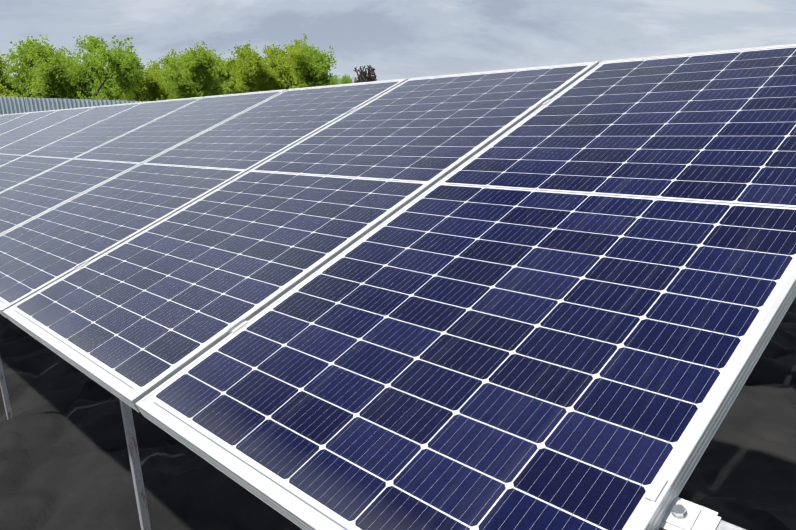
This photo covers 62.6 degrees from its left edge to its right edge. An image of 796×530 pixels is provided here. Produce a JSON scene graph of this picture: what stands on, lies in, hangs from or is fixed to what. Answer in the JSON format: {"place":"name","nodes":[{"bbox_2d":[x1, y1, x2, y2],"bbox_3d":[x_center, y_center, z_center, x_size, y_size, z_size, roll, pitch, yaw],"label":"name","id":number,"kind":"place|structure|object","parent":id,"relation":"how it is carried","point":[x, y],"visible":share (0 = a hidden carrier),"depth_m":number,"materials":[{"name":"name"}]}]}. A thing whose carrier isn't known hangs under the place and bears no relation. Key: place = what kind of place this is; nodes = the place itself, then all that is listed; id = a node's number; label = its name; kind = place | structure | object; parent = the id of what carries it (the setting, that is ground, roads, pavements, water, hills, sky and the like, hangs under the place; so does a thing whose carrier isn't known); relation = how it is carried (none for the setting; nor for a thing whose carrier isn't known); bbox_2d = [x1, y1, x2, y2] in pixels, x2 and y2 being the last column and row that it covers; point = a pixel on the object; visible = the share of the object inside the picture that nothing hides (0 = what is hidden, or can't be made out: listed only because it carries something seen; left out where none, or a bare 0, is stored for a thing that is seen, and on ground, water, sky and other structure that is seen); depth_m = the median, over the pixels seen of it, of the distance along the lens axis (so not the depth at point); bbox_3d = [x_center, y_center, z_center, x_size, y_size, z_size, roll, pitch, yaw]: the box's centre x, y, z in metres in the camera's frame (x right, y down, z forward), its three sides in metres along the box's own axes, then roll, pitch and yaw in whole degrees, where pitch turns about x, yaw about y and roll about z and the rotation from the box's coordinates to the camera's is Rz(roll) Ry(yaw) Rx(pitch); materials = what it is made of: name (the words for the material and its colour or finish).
{"place":"outdoors","nodes":[
{"label":"outdoors","id":0,"kind":"place"},
{"bbox_2d":[0,0,795,100],"label":"sky","id":1,"kind":"structure","parent":0,"point":[400,39],"materials":[{"name":"grey"}]},
{"bbox_3d":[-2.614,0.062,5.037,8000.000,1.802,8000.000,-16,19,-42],"label":"ground","id":2,"kind":"structure","parent":0,"visible":0},
{"bbox_2d":[0,54,27,96],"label":"tree","id":3,"kind":"object","parent":2,"relation":"on","point":[5,88],"visible":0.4,"depth_m":75.22,"materials":[{"name":"green plant"}]},
{"bbox_2d":[0,35,81,98],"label":"tree","id":4,"kind":"object","parent":2,"relation":"on","point":[42,75],"visible":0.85,"depth_m":60.47,"materials":[{"name":"green plant"}]},
{"bbox_2d":[24,46,88,98],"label":"tree","id":5,"kind":"object","parent":2,"relation":"on","point":[69,53],"visible":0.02,"depth_m":85.33,"materials":[{"name":"green plant"}]},
{"bbox_2d":[0,96,148,114],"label":"corrugated fence","id":6,"kind":"object","parent":2,"relation":"on","point":[11,105],"visible":0.25,"depth_m":29.60,"materials":[{"name":"grey metal"}]},
{"bbox_2d":[47,33,149,100],"bbox_3d":[-29.621,-17.406,63.022,8.726,9.264,9.849,-16,19,-42],"label":"tree","id":7,"kind":"object","parent":2,"relation":"on","point":[93,70],"visible":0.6,"depth_m":61.93,"materials":[{"name":"green plant"}]},
{"bbox_2d":[90,66,144,100],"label":"tree","id":8,"kind":"object","parent":2,"relation":"on","point":[112,97],"visible":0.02,"depth_m":87.81,"materials":[{"name":"green plant"}]},
{"bbox_2d":[124,70,150,100],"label":"tree","id":9,"kind":"object","parent":2,"relation":"on","point":[135,96],"visible":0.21,"depth_m":114.06,"materials":[{"name":"green plant"}]},
{"bbox_2d":[113,51,177,100],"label":"tree","id":10,"kind":"object","parent":2,"relation":"on","point":[154,90],"visible":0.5,"depth_m":72.77,"materials":[{"name":"green plant"}]},
{"bbox_2d":[160,49,181,98],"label":"tree","id":11,"kind":"object","parent":2,"relation":"on","point":[161,63],"visible":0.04,"depth_m":75.05,"materials":[{"name":"green plant"}]},
{"bbox_2d":[157,41,225,99],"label":"tree","id":12,"kind":"object","parent":2,"relation":"on","point":[194,67],"visible":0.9,"depth_m":69.90,"materials":[{"name":"green plant"}]},
{"bbox_2d":[211,55,241,94],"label":"tree","id":13,"kind":"object","parent":2,"relation":"on","point":[227,86],"visible":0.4,"depth_m":93.84,"materials":[{"name":"green plant"}]},
{"bbox_2d":[221,40,285,92],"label":"tree","id":14,"kind":"object","parent":2,"relation":"on","point":[247,73],"visible":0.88,"depth_m":72.42,"materials":[{"name":"green plant"}]},
{"bbox_2d":[254,56,293,91],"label":"tree","id":15,"kind":"object","parent":2,"relation":"on","point":[287,86],"visible":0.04,"depth_m":96.65,"materials":[{"name":"green plant"}]},
{"bbox_2d":[260,34,322,88],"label":"tree","id":16,"kind":"object","parent":2,"relation":"on","point":[283,62],"visible":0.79,"depth_m":73.29,"materials":[{"name":"green plant"}]},
{"bbox_2d":[291,39,336,86],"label":"tree","id":17,"kind":"object","parent":2,"relation":"on","point":[317,68],"visible":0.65,"depth_m":74.61,"materials":[{"name":"green plant"}]},
{"bbox_2d":[329,74,354,84],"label":"tree","id":18,"kind":"object","parent":2,"relation":"on","point":[344,80],"visible":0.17,"depth_m":126.34,"materials":[{"name":"green plant"}]},
{"bbox_2d":[0,357,710,529],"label":"support posts","id":19,"kind":"object","parent":2,"relation":"on","point":[134,457],"visible":0.08,"depth_m":2.57,"materials":[{"name":"metal"}]},
{"bbox_2d":[0,99,700,529],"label":"panel clamps","id":20,"kind":"object","parent":19,"relation":"attached to","point":[682,515],"visible":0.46,"depth_m":0.84,"materials":[{"name":"metal"}]},
{"bbox_2d":[0,112,29,124],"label":"solar panel","id":21,"kind":"object","parent":20,"relation":"attached to","point":[6,118],"visible":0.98,"depth_m":7.96,"materials":[{"name":"glass"}]},
{"bbox_2d":[0,110,57,134],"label":"solar panel","id":22,"kind":"object","parent":20,"relation":"attached to","point":[18,122],"visible":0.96,"depth_m":7.20,"materials":[{"name":"glass"}]},
{"bbox_2d":[0,106,96,147],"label":"solar panel","id":23,"kind":"object","parent":20,"relation":"attached to","point":[28,129],"visible":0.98,"depth_m":6.38,"materials":[{"name":"glass"}]},
{"bbox_2d":[0,102,142,165],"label":"solar panel","id":24,"kind":"object","parent":20,"relation":"attached to","point":[44,137],"visible":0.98,"depth_m":5.56,"materials":[{"name":"glass"}]},
{"bbox_2d":[0,97,202,192],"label":"solar panel","id":25,"kind":"object","parent":20,"relation":"attached to","point":[46,158],"visible":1,"depth_m":4.72,"materials":[{"name":"glass"}]},
{"bbox_2d":[0,89,286,232],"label":"solar panel","id":26,"kind":"object","parent":20,"relation":"attached to","point":[34,197],"visible":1,"depth_m":3.86,"materials":[{"name":"glass"}]},
{"bbox_2d":[0,78,407,317],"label":"solar panel","id":27,"kind":"object","parent":20,"relation":"attached to","point":[43,250],"visible":1,"depth_m":2.97,"materials":[{"name":"glass"}]},
{"bbox_2d":[3,61,598,411],"bbox_3d":[-0.255,-0.308,2.371,1.040,0.036,2.090,11,40,45],"label":"solar panel","id":28,"kind":"object","parent":20,"relation":"attached to","point":[131,322],"visible":1,"depth_m":2.11,"materials":[{"name":"glass"}]},
{"bbox_2d":[135,44,795,529],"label":"solar panel","id":29,"kind":"object","parent":20,"relation":"attached to","point":[567,308],"visible":0.98,"depth_m":1.26,"materials":[{"name":"glass"}]},
{"bbox_2d":[659,520,745,529],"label":"mounting rail","id":30,"kind":"object","parent":19,"relation":"attached to","point":[722,525],"depth_m":0.81,"materials":[{"name":"metal"}]},
{"bbox_2d":[659,497,720,529],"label":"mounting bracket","id":31,"kind":"object","parent":30,"relation":"on","point":[707,519],"visible":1,"depth_m":0.83,"materials":[{"name":"white metal"}]},
{"bbox_2d":[353,65,376,82],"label":"tree","id":32,"kind":"object","parent":2,"relation":"on","point":[363,76],"visible":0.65,"depth_m":70.47,"materials":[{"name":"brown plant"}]},
{"bbox_2d":[0,297,795,529],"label":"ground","id":33,"kind":"structure","parent":2,"relation":"on","point":[64,460],"depth_m":3.50,"materials":[{"name":"black asphalt"}]}
]}

